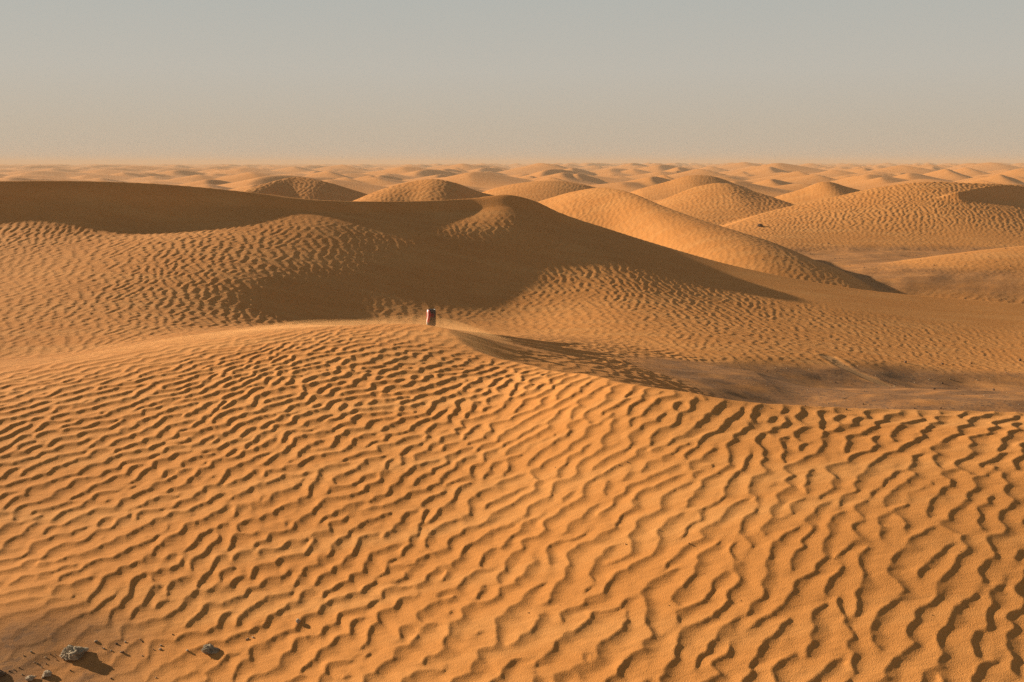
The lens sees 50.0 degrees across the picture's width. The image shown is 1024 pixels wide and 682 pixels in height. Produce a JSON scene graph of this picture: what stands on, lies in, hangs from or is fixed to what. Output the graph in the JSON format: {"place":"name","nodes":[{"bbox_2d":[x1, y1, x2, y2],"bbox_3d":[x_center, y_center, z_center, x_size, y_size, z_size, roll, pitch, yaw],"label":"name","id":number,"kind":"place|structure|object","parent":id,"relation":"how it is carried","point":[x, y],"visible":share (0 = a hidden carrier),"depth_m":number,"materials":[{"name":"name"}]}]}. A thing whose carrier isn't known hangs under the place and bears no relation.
{"place":"outdoors","nodes":[
{"label":"outdoors","id":0,"kind":"place"},
{"bbox_2d":[242,177,367,200],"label":"distant dune","id":1,"kind":"structure","parent":0,"point":[304,188],"depth_m":27.80,"materials":[{"name":"orange sand"}]},
{"bbox_2d":[354,179,493,201],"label":"distant dune","id":2,"kind":"structure","parent":0,"point":[428,190],"depth_m":22.92,"materials":[{"name":"orange sand"}]},
{"bbox_2d":[0,324,1023,681],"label":"rippled dune","id":3,"kind":"structure","parent":0,"point":[394,502],"depth_m":4.34,"materials":[{"name":"orange sand"}]},
{"bbox_2d":[59,645,88,660],"bbox_3d":[-1.551,1.100,3.875,0.096,0.056,0.082,1,12,0],"label":"rock","id":4,"kind":"object","parent":3,"relation":"on","point":[71,652],"visible":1,"depth_m":3.86,"materials":[{"name":"stone"}]},
{"bbox_2d":[201,644,219,653],"bbox_3d":[-1.057,1.082,3.848,0.066,0.035,0.049,-1,12,-17],"label":"rock","id":5,"kind":"object","parent":3,"relation":"on","point":[208,649],"visible":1,"depth_m":3.84,"materials":[{"name":"stone"}]},
{"bbox_2d":[427,309,435,325],"bbox_3d":[-0.573,-0.166,7.793,0.066,0.121,0.066,0,10,-6],"label":"drink can","id":6,"kind":"object","parent":3,"relation":"on","point":[431,317],"visible":0.96,"depth_m":7.77,"materials":[{"name":"paint"}]},
{"bbox_2d":[0,180,1023,390],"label":"dune","id":7,"kind":"structure","parent":0,"point":[88,265],"depth_m":13.47,"materials":[{"name":"orange sand"}]},
{"bbox_2d":[0,179,1023,681],"bbox_3d":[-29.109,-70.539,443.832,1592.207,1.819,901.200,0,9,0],"label":"ground","id":8,"kind":"structure","parent":0,"point":[630,363],"depth_m":9.33,"materials":[{"name":"orange sand"}]},
{"bbox_2d":[25,675,35,680],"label":"rock","id":9,"kind":"object","parent":8,"relation":"on","point":[29,678],"visible":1,"depth_m":3.75,"materials":[{"name":"stone"}]},
{"bbox_2d":[41,670,51,677],"bbox_3d":[-1.602,1.147,3.778,0.037,0.023,0.033,-5,13,-34],"label":"rock","id":10,"kind":"object","parent":8,"relation":"on","point":[47,673],"visible":1,"depth_m":3.77,"materials":[{"name":"stone"}]},
{"bbox_2d":[0,162,1023,202],"bbox_3d":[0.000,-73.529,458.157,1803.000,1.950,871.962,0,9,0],"label":"dune field","id":11,"kind":"structure","parent":0,"point":[773,179],"depth_m":119.81,"materials":[{"name":"orange sand"}]},
{"bbox_2d":[0,0,1023,164],"label":"sky","id":12,"kind":"structure","parent":0,"point":[82,81],"materials":[{"name":"grey"}]},
{"bbox_2d":[482,180,595,201],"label":"distant dune","id":13,"kind":"structure","parent":0,"point":[537,191],"depth_m":30.66,"materials":[{"name":"orange sand"}]},
{"bbox_2d":[630,175,749,200],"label":"distant dune","id":14,"kind":"structure","parent":0,"point":[665,190],"depth_m":43.64,"materials":[{"name":"orange sand"}]},
{"bbox_2d":[539,188,879,291],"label":"distant dune","id":15,"kind":"structure","parent":0,"point":[629,214],"depth_m":18.65,"materials":[{"name":"orange sand"}]},
{"bbox_2d":[657,183,793,225],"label":"distant dune","id":16,"kind":"structure","parent":0,"point":[720,204],"depth_m":28.60,"materials":[{"name":"orange sand"}]},
{"bbox_2d":[774,182,861,204],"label":"distant dune","id":17,"kind":"structure","parent":0,"point":[819,191],"depth_m":33.99,"materials":[{"name":"orange sand"}]},
{"bbox_2d":[721,182,1023,253],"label":"distant dune","id":18,"kind":"structure","parent":0,"point":[907,217],"depth_m":24.20,"materials":[{"name":"orange sand"}]},
{"bbox_2d":[856,246,1023,275],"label":"distant dune","id":19,"kind":"structure","parent":0,"point":[980,263],"depth_m":18.29,"materials":[{"name":"orange sand"}]},
{"bbox_2d":[941,185,1023,202],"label":"distant dune","id":20,"kind":"structure","parent":0,"point":[1011,193],"depth_m":25.36,"materials":[{"name":"brown sand"}]}
]}

